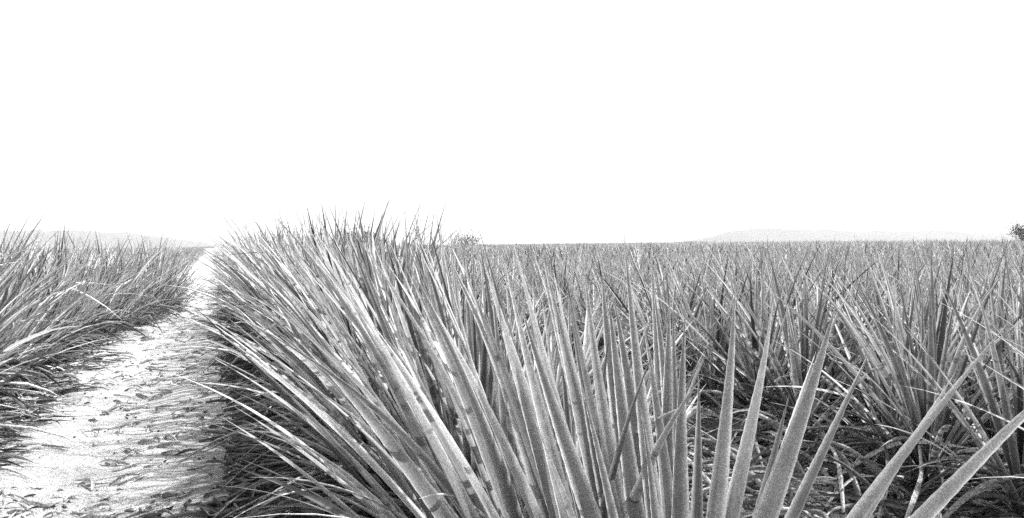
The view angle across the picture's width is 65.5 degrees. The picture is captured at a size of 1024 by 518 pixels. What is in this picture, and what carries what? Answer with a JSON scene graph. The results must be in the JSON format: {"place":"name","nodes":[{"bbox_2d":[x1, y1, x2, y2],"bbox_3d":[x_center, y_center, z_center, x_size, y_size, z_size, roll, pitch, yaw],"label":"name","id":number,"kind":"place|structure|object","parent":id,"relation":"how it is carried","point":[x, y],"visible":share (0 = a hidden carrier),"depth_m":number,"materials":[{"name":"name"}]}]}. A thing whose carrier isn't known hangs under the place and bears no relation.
{"place":"outdoors","nodes":[
{"label":"outdoors","id":0,"kind":"place"},
{"bbox_2d":[0,230,237,249],"bbox_3d":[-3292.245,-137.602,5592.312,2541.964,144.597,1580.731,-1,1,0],"label":"hills","id":1,"kind":"structure","parent":0,"point":[107,238],"depth_m":5220.23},
{"bbox_2d":[0,254,988,517],"bbox_3d":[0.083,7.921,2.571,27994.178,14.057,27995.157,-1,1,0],"label":"ground","id":2,"kind":"structure","parent":0,"point":[52,470],"depth_m":4.30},
{"bbox_2d":[0,255,70,392],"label":"pineapple plant","id":3,"kind":"object","parent":2,"relation":"on","point":[2,363],"visible":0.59,"depth_m":4.79,"materials":[{"name":"grey plant"}]},
{"bbox_2d":[0,237,87,453],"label":"pineapple plant","id":4,"kind":"object","parent":2,"relation":"on","point":[7,278],"visible":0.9,"depth_m":4.00,"materials":[{"name":"grey plant"}]},
{"bbox_2d":[0,238,88,411],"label":"pineapple plant","id":5,"kind":"object","parent":2,"relation":"on","point":[2,341],"visible":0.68,"depth_m":4.52,"materials":[{"name":"grey plant"}]},
{"bbox_2d":[0,225,99,399],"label":"pineapple plant","id":6,"kind":"object","parent":2,"relation":"on","point":[3,337],"visible":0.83,"depth_m":4.31,"materials":[{"name":"grey plant"}]},
{"bbox_2d":[0,203,100,449],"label":"pineapple plant","id":7,"kind":"object","parent":2,"relation":"on","point":[10,348],"visible":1,"depth_m":3.75,"materials":[{"name":"grey plant"}]},
{"bbox_2d":[0,238,112,375],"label":"pineapple plant","id":8,"kind":"object","parent":2,"relation":"on","point":[57,323],"visible":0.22,"depth_m":6.52,"materials":[{"name":"grey plant"}]},
{"bbox_2d":[0,212,113,418],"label":"pineapple plant","id":9,"kind":"object","parent":2,"relation":"on","point":[17,333],"visible":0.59,"depth_m":5.06,"materials":[{"name":"grey plant"}]},
{"bbox_2d":[0,202,114,399],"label":"pineapple plant","id":10,"kind":"object","parent":2,"relation":"on","point":[18,292],"visible":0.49,"depth_m":5.26,"materials":[{"name":"grey plant"}]},
{"bbox_2d":[1,220,123,389],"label":"pineapple plant","id":11,"kind":"object","parent":2,"relation":"on","point":[35,308],"visible":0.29,"depth_m":5.84,"materials":[{"name":"grey plant"}]},
{"bbox_2d":[3,234,123,386],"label":"pineapple plant","id":12,"kind":"object","parent":2,"relation":"on","point":[36,350],"visible":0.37,"depth_m":5.53,"materials":[{"name":"grey plant"}]},
{"bbox_2d":[0,227,128,362],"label":"pineapple plant","id":13,"kind":"object","parent":2,"relation":"on","point":[46,315],"visible":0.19,"depth_m":6.17,"materials":[{"name":"grey plant"}]},
{"bbox_2d":[0,220,144,352],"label":"pineapple plant","id":14,"kind":"object","parent":2,"relation":"on","point":[72,273],"visible":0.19,"depth_m":7.13,"materials":[{"name":"grey plant"}]},
{"bbox_2d":[0,223,155,362],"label":"pineapple plant","id":15,"kind":"object","parent":2,"relation":"on","point":[82,325],"visible":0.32,"depth_m":6.81,"materials":[{"name":"grey plant"}]},
{"bbox_2d":[13,230,148,349],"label":"pineapple plant","id":16,"kind":"object","parent":2,"relation":"on","point":[77,309],"visible":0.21,"depth_m":7.71,"materials":[{"name":"grey plant"}]},
{"bbox_2d":[13,244,149,348],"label":"pineapple plant","id":17,"kind":"object","parent":2,"relation":"on","point":[85,305],"visible":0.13,"depth_m":7.36,"materials":[{"name":"grey plant"}]},
{"bbox_2d":[32,245,148,340],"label":"pineapple plant","id":18,"kind":"object","parent":2,"relation":"on","point":[92,281],"visible":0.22,"depth_m":8.38,"materials":[{"name":"grey plant"}]},
{"bbox_2d":[34,240,147,342],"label":"pineapple plant","id":19,"kind":"object","parent":2,"relation":"on","point":[88,287],"visible":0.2,"depth_m":8.01,"materials":[{"name":"grey plant"}]},
{"bbox_2d":[31,231,177,333],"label":"pineapple plant","id":20,"kind":"object","parent":2,"relation":"on","point":[128,295],"visible":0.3,"depth_m":8.88,"materials":[{"name":"grey plant"}]},
{"bbox_2d":[39,230,174,341],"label":"pineapple plant","id":21,"kind":"object","parent":2,"relation":"on","point":[110,280],"visible":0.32,"depth_m":8.48,"materials":[{"name":"grey plant"}]},
{"bbox_2d":[68,238,182,335],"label":"pineapple plant","id":22,"kind":"object","parent":2,"relation":"on","point":[130,309],"visible":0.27,"depth_m":9.15,"materials":[{"name":"grey plant"}]},
{"bbox_2d":[80,233,197,328],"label":"pineapple plant","id":23,"kind":"object","parent":2,"relation":"on","point":[151,306],"visible":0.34,"depth_m":9.52,"materials":[{"name":"grey plant"}]},
{"bbox_2d":[96,242,186,327],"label":"pineapple plant","id":24,"kind":"object","parent":2,"relation":"on","point":[138,315],"visible":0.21,"depth_m":9.76,"materials":[{"name":"grey plant"}]},
{"bbox_2d":[104,226,206,322],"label":"pineapple plant","id":25,"kind":"object","parent":2,"relation":"on","point":[160,298],"visible":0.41,"depth_m":10.43,"materials":[{"name":"grey plant"}]},
{"bbox_2d":[115,243,205,325],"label":"pineapple plant","id":26,"kind":"object","parent":2,"relation":"on","point":[148,297],"visible":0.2,"depth_m":10.15,"materials":[{"name":"grey plant"}]},
{"bbox_2d":[125,241,198,319],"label":"pineapple plant","id":27,"kind":"object","parent":2,"relation":"on","point":[165,276],"visible":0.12,"depth_m":10.67,"materials":[{"name":"grey plant"}]},
{"bbox_2d":[126,244,203,320],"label":"pineapple plant","id":28,"kind":"object","parent":2,"relation":"on","point":[174,280],"visible":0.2,"depth_m":11.01,"materials":[{"name":"grey plant"}]},
{"bbox_2d":[127,243,212,316],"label":"pineapple plant","id":29,"kind":"object","parent":2,"relation":"on","point":[179,283],"visible":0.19,"depth_m":11.28,"materials":[{"name":"grey plant"}]},
{"bbox_2d":[180,221,318,329],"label":"pineapple plant","id":30,"kind":"object","parent":2,"relation":"on","point":[240,273],"visible":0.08,"depth_m":8.19,"materials":[{"name":"grey plant"}]},
{"bbox_2d":[182,220,327,344],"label":"pineapple plant","id":31,"kind":"object","parent":2,"relation":"on","point":[235,280],"visible":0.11,"depth_m":7.91,"materials":[{"name":"grey plant"}]},
{"bbox_2d":[170,208,341,375],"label":"pineapple plant","id":32,"kind":"object","parent":2,"relation":"on","point":[236,287],"visible":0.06,"depth_m":6.40,"materials":[{"name":"grey plant"}]},
{"bbox_2d":[189,217,327,310],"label":"pineapple plant","id":33,"kind":"object","parent":2,"relation":"on","point":[247,252],"visible":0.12,"depth_m":8.83,"materials":[{"name":"grey plant"}]},
{"bbox_2d":[175,224,345,320],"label":"pineapple plant","id":34,"kind":"object","parent":2,"relation":"on","point":[257,272],"visible":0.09,"depth_m":7.64,"materials":[{"name":"grey plant"}]},
{"bbox_2d":[163,215,385,378],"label":"pineapple plant","id":35,"kind":"object","parent":2,"relation":"on","point":[274,243],"visible":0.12,"depth_m":5.60,"materials":[{"name":"grey plant"}]},
{"bbox_2d":[190,212,359,342],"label":"pineapple plant","id":36,"kind":"object","parent":2,"relation":"on","point":[255,290],"visible":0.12,"depth_m":7.07,"materials":[{"name":"grey plant"}]},
{"bbox_2d":[199,220,358,356],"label":"pineapple plant","id":37,"kind":"object","parent":2,"relation":"on","point":[232,318],"visible":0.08,"depth_m":7.49,"materials":[{"name":"grey plant"}]},
{"bbox_2d":[175,212,396,362],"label":"pineapple plant","id":38,"kind":"object","parent":2,"relation":"on","point":[248,274],"visible":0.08,"depth_m":6.70,"materials":[{"name":"grey plant"}]},
{"bbox_2d":[185,229,402,393],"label":"pineapple plant","id":39,"kind":"object","parent":2,"relation":"on","point":[253,370],"visible":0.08,"depth_m":5.82,"materials":[{"name":"grey plant"}]},
{"bbox_2d":[199,208,405,393],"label":"pineapple plant","id":40,"kind":"object","parent":2,"relation":"on","point":[265,314],"visible":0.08,"depth_m":5.19,"materials":[{"name":"grey plant"}]},
{"bbox_2d":[201,211,414,366],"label":"pineapple plant","id":41,"kind":"object","parent":2,"relation":"on","point":[270,273],"visible":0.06,"depth_m":6.18,"materials":[{"name":"grey plant"}]},
{"bbox_2d":[175,200,460,428],"bbox_3d":[-1.117,0.346,5.095,1.828,1.511,1.874,0,-2,14],"label":"pineapple plant","id":42,"kind":"object","parent":2,"relation":"on","point":[259,318],"visible":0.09,"depth_m":4.88,"materials":[{"name":"grey plant"}]},
{"bbox_2d":[182,200,461,415],"bbox_3d":[-1.158,0.286,4.839,1.797,1.276,1.798,-2,2,-44],"label":"pineapple plant","id":43,"kind":"object","parent":2,"relation":"on","point":[256,295],"visible":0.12,"depth_m":4.62,"materials":[{"name":"grey plant"}]},
{"bbox_2d":[170,202,478,453],"bbox_3d":[-1.023,0.343,4.627,1.800,1.404,1.774,-1,1,-6],"label":"pineapple plant","id":44,"kind":"object","parent":2,"relation":"on","point":[284,305],"visible":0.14,"depth_m":4.42,"materials":[{"name":"grey plant"}]},
{"bbox_2d":[166,219,531,446],"bbox_3d":[-0.713,0.359,3.839,1.739,1.149,1.832,-1,1,0],"label":"pineapple plant","id":45,"kind":"object","parent":2,"relation":"on","point":[269,348],"visible":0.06,"depth_m":3.73,"materials":[{"name":"grey plant"}]},
{"bbox_2d":[165,190,543,440],"bbox_3d":[-0.796,0.308,4.080,1.842,1.337,1.830,-2,2,-44],"label":"pineapple plant","id":46,"kind":"object","parent":2,"relation":"on","point":[291,312],"visible":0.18,"depth_m":4.06,"materials":[{"name":"grey plant"}]},
{"bbox_2d":[196,203,540,498],"bbox_3d":[-0.591,0.322,3.626,1.649,1.202,1.820,-1,1,0],"label":"pineapple plant","id":47,"kind":"object","parent":2,"relation":"on","point":[280,418],"visible":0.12,"depth_m":3.40,"materials":[{"name":"grey plant"}]},
{"bbox_2d":[174,198,600,517],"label":"pineapple plant","id":48,"kind":"object","parent":2,"relation":"on","point":[288,425],"visible":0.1,"depth_m":3.07,"materials":[{"name":"grey plant"}]},
{"bbox_2d":[186,212,620,517],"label":"pineapple plant","id":49,"kind":"object","parent":2,"relation":"on","point":[298,336],"visible":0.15,"depth_m":2.75,"materials":[{"name":"grey plant"}]},
{"bbox_2d":[180,202,655,517],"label":"pineapple plant","id":50,"kind":"object","parent":2,"relation":"on","point":[338,414],"visible":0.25,"depth_m":2.60,"materials":[{"name":"grey plant"}]},
{"bbox_2d":[180,207,696,517],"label":"pineapple plant","id":51,"kind":"object","parent":2,"relation":"on","point":[420,349],"visible":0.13,"depth_m":2.28,"materials":[{"name":"grey plant"}]},
{"bbox_2d":[217,218,705,517],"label":"pineapple plant","id":52,"kind":"object","parent":2,"relation":"on","point":[504,421],"visible":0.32,"depth_m":1.75,"materials":[{"name":"grey plant"}]},
{"bbox_2d":[217,209,706,517],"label":"pineapple plant","id":53,"kind":"object","parent":2,"relation":"on","point":[513,505],"visible":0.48,"depth_m":1.38,"materials":[{"name":"grey plant"}]},
{"bbox_2d":[461,246,550,332],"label":"pineapple plant","id":54,"kind":"object","parent":2,"relation":"on","point":[505,303],"visible":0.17,"depth_m":7.68,"materials":[{"name":"grey plant"}]},
{"bbox_2d":[171,206,851,517],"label":"pineapple plant","id":55,"kind":"object","parent":2,"relation":"on","point":[357,484],"visible":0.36,"depth_m":1.92,"materials":[{"name":"grey plant"}]},
{"bbox_2d":[0,235,1023,315],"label":"pineapple field","id":56,"kind":"structure","parent":2,"relation":"on","point":[811,246],"depth_m":21.32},
{"bbox_2d":[0,293,1023,517],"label":"leaf litter","id":57,"kind":"object","parent":2,"relation":"on","point":[245,479],"visible":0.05,"depth_m":4.01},
{"bbox_2d":[483,253,562,337],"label":"pineapple plant","id":58,"kind":"object","parent":2,"relation":"on","point":[523,296],"visible":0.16,"depth_m":7.38,"materials":[{"name":"grey plant"}]},
{"bbox_2d":[491,264,598,339],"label":"pineapple plant","id":59,"kind":"object","parent":2,"relation":"on","point":[543,294],"visible":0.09,"depth_m":6.70,"materials":[{"name":"grey plant"}]},
{"bbox_2d":[495,250,615,341],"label":"pineapple plant","id":60,"kind":"object","parent":2,"relation":"on","point":[544,288],"visible":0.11,"depth_m":6.87,"materials":[{"name":"grey plant"}]},
{"bbox_2d":[497,245,630,357],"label":"pineapple plant","id":61,"kind":"object","parent":2,"relation":"on","point":[571,295],"visible":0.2,"depth_m":6.32,"materials":[{"name":"grey plant"}]},
{"bbox_2d":[516,252,633,330],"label":"pineapple plant","id":62,"kind":"object","parent":2,"relation":"on","point":[584,279],"visible":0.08,"depth_m":7.34,"materials":[{"name":"grey plant"}]},
{"bbox_2d":[512,249,661,363],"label":"pineapple plant","id":63,"kind":"object","parent":2,"relation":"on","point":[601,342],"visible":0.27,"depth_m":5.88,"materials":[{"name":"grey plant"}]},
{"bbox_2d":[550,242,657,294],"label":"pineapple plant","id":64,"kind":"object","parent":2,"relation":"on","point":[620,269],"visible":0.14,"depth_m":8.04,"materials":[{"name":"grey plant"}]},
{"bbox_2d":[538,246,687,372],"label":"pineapple plant","id":65,"kind":"object","parent":2,"relation":"on","point":[623,292],"visible":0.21,"depth_m":5.58,"materials":[{"name":"grey plant"}]},
{"bbox_2d":[562,257,666,325],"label":"pineapple plant","id":66,"kind":"object","parent":2,"relation":"on","point":[616,300],"visible":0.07,"depth_m":6.91,"materials":[{"name":"grey plant"}]},
{"bbox_2d":[569,253,689,356],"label":"pineapple plant","id":67,"kind":"object","parent":2,"relation":"on","point":[647,273],"visible":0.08,"depth_m":6.55,"materials":[{"name":"grey plant"}]},
{"bbox_2d":[300,234,1023,517],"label":"pineapple plant","id":68,"kind":"object","parent":2,"relation":"on","point":[665,494],"visible":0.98,"depth_m":1.24,"materials":[{"name":"grey plant"}]},
{"bbox_2d":[578,258,747,371],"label":"pineapple plant","id":69,"kind":"object","parent":2,"relation":"on","point":[639,307],"visible":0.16,"depth_m":5.20,"materials":[{"name":"grey plant"}]},
{"bbox_2d":[571,244,766,385],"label":"pineapple plant","id":70,"kind":"object","parent":2,"relation":"on","point":[688,361],"visible":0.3,"depth_m":4.76,"materials":[{"name":"grey plant"}]},
{"bbox_2d":[605,248,744,334],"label":"pineapple plant","id":71,"kind":"object","parent":2,"relation":"on","point":[683,276],"visible":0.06,"depth_m":6.09,"materials":[{"name":"grey plant"}]},
{"bbox_2d":[600,244,770,344],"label":"pineapple plant","id":72,"kind":"object","parent":2,"relation":"on","point":[688,283],"visible":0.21,"depth_m":5.64,"materials":[{"name":"grey plant"}]},
{"bbox_2d":[658,252,764,333],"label":"pineapple plant","id":73,"kind":"object","parent":2,"relation":"on","point":[707,278],"visible":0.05,"depth_m":6.36,"materials":[{"name":"grey plant"}]},
{"bbox_2d":[594,254,832,407],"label":"pineapple plant","id":74,"kind":"object","parent":2,"relation":"on","point":[722,342],"visible":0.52,"depth_m":4.53,"materials":[{"name":"grey plant"}]},
{"bbox_2d":[652,246,840,387],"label":"pineapple plant","id":75,"kind":"object","parent":2,"relation":"on","point":[766,296],"visible":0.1,"depth_m":5.08,"materials":[{"name":"grey plant"}]},
{"bbox_2d":[713,245,808,309],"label":"pineapple plant","id":76,"kind":"object","parent":2,"relation":"on","point":[759,272],"visible":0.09,"depth_m":6.89,"materials":[{"name":"grey plant"}]},
{"bbox_2d":[636,248,891,434],"bbox_3d":[1.217,0.418,4.202,1.326,0.991,1.351,-1,1,-33],"label":"pineapple plant","id":77,"kind":"object","parent":2,"relation":"on","point":[747,363],"visible":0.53,"depth_m":4.10,"materials":[{"name":"grey plant"}]},
{"bbox_2d":[648,235,888,381],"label":"pineapple plant","id":78,"kind":"object","parent":2,"relation":"on","point":[782,297],"visible":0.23,"depth_m":4.82,"materials":[{"name":"grey plant"}]},
{"bbox_2d":[519,335,1023,517],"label":"fallen leaves","id":79,"kind":"object","parent":2,"relation":"on","point":[852,472],"visible":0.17,"depth_m":3.00,"materials":[{"name":"grey plant"}]},
{"bbox_2d":[661,247,943,439],"bbox_3d":[1.405,0.470,3.889,1.370,1.105,1.337,-2,-3,13],"label":"pineapple plant","id":80,"kind":"object","parent":2,"relation":"on","point":[796,366],"visible":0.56,"depth_m":3.85,"materials":[{"name":"grey plant"}]},
{"bbox_2d":[723,249,901,359],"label":"pineapple plant","id":81,"kind":"object","parent":2,"relation":"on","point":[792,297],"visible":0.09,"depth_m":5.41,"materials":[{"name":"grey plant"}]},
{"bbox_2d":[761,249,902,331],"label":"pineapple plant","id":82,"kind":"object","parent":2,"relation":"on","point":[831,274],"visible":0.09,"depth_m":6.07,"materials":[{"name":"grey plant"}]},
{"bbox_2d":[716,242,952,409],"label":"pineapple plant","id":83,"kind":"object","parent":2,"relation":"on","point":[835,367],"visible":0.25,"depth_m":4.33,"materials":[{"name":"grey plant"}]},
{"bbox_2d":[778,253,921,333],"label":"pineapple plant","id":84,"kind":"object","parent":2,"relation":"on","point":[883,278],"visible":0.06,"depth_m":5.80,"materials":[{"name":"grey plant"}]},
{"bbox_2d":[766,234,945,381],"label":"pineapple plant","id":85,"kind":"object","parent":2,"relation":"on","point":[839,301],"visible":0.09,"depth_m":5.02,"materials":[{"name":"grey plant"}]},
{"bbox_2d":[790,243,935,310],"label":"pineapple plant","id":86,"kind":"object","parent":2,"relation":"on","point":[867,277],"visible":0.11,"depth_m":6.37,"materials":[{"name":"grey plant"}]},
{"bbox_2d":[767,244,1019,428],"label":"pineapple plant","id":87,"kind":"object","parent":2,"relation":"on","point":[889,316],"visible":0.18,"depth_m":4.04,"materials":[{"name":"grey plant"}]},
{"bbox_2d":[765,237,1023,484],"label":"pineapple plant","id":88,"kind":"object","parent":2,"relation":"on","point":[917,404],"visible":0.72,"depth_m":3.08,"materials":[{"name":"grey plant"}]},
{"bbox_2d":[768,253,1023,469],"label":"pineapple plant","id":89,"kind":"object","parent":2,"relation":"on","point":[878,393],"visible":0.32,"depth_m":3.33,"materials":[{"name":"grey plant"}]},
{"bbox_2d":[798,253,1010,373],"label":"pineapple plant","id":90,"kind":"object","parent":2,"relation":"on","point":[899,308],"visible":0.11,"depth_m":4.62,"materials":[{"name":"grey plant"}]},
{"bbox_2d":[800,252,1009,333],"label":"pineapple plant","id":91,"kind":"object","parent":2,"relation":"on","point":[898,279],"visible":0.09,"depth_m":5.41,"materials":[{"name":"grey plant"}]},
{"bbox_2d":[798,247,1023,438],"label":"pineapple plant","id":92,"kind":"object","parent":2,"relation":"on","point":[918,292],"visible":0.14,"depth_m":3.71,"materials":[{"name":"grey plant"}]},
{"bbox_2d":[836,262,1023,517],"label":"pineapple plant","id":93,"kind":"object","parent":2,"relation":"on","point":[1012,445],"visible":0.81,"depth_m":2.76,"materials":[{"name":"grey plant"}]},
{"bbox_2d":[886,243,994,293],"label":"pineapple plant","id":94,"kind":"object","parent":2,"relation":"on","point":[955,280],"visible":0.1,"depth_m":7.25,"materials":[{"name":"grey plant"}]},
{"bbox_2d":[860,253,1023,480],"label":"pineapple plant","id":95,"kind":"object","parent":2,"relation":"on","point":[989,422],"visible":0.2,"depth_m":3.42,"materials":[{"name":"grey plant"}]},
{"bbox_2d":[863,248,1023,374],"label":"pineapple plant","id":96,"kind":"object","parent":2,"relation":"on","point":[966,280],"visible":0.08,"depth_m":5.02,"materials":[{"name":"grey plant"}]},
{"bbox_2d":[864,240,1023,387],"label":"pineapple plant","id":97,"kind":"object","parent":2,"relation":"on","point":[965,289],"visible":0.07,"depth_m":4.26,"materials":[{"name":"grey plant"}]},
{"bbox_2d":[866,235,1023,399],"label":"pineapple plant","id":98,"kind":"object","parent":2,"relation":"on","point":[1012,316],"visible":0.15,"depth_m":4.06,"materials":[{"name":"grey plant"}]},
{"bbox_2d":[871,245,1018,326],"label":"pineapple plant","id":99,"kind":"object","parent":2,"relation":"on","point":[902,288],"visible":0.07,"depth_m":5.62,"materials":[{"name":"grey plant"}]},
{"bbox_2d":[905,300,1023,483],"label":"pineapple plant","id":100,"kind":"object","parent":2,"relation":"on","point":[1020,353],"visible":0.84,"depth_m":2.63,"materials":[{"name":"grey plant"}]},
{"bbox_2d":[924,241,1021,354],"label":"pineapple plant","id":101,"kind":"object","parent":2,"relation":"on","point":[1006,293],"visible":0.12,"depth_m":4.65,"materials":[{"name":"grey plant"}]},
{"bbox_2d":[941,265,1022,484],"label":"pineapple plant","id":102,"kind":"object","parent":2,"relation":"on","point":[999,330],"visible":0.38,"depth_m":3.17,"materials":[{"name":"grey plant"}]},
{"bbox_2d":[1006,221,1023,241],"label":"tree","id":103,"kind":"object","parent":2,"relation":"on","point":[1020,231],"visible":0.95,"depth_m":118.09,"materials":[{"name":"grey plant"}]},
{"bbox_2d":[0,0,1023,245],"label":"sky","id":104,"kind":"structure","parent":0,"point":[533,121],"materials":[{"name":"white"}]},
{"bbox_2d":[79,239,1023,253],"bbox_3d":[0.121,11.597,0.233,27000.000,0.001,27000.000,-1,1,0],"label":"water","id":105,"kind":"structure","parent":0,"point":[209,250],"depth_m":4409.19,"materials":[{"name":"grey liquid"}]},
{"bbox_2d":[676,228,1020,242],"bbox_3d":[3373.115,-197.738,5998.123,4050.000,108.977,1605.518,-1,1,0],"label":"hills","id":106,"kind":"structure","parent":0,"point":[761,234],"depth_m":5477.62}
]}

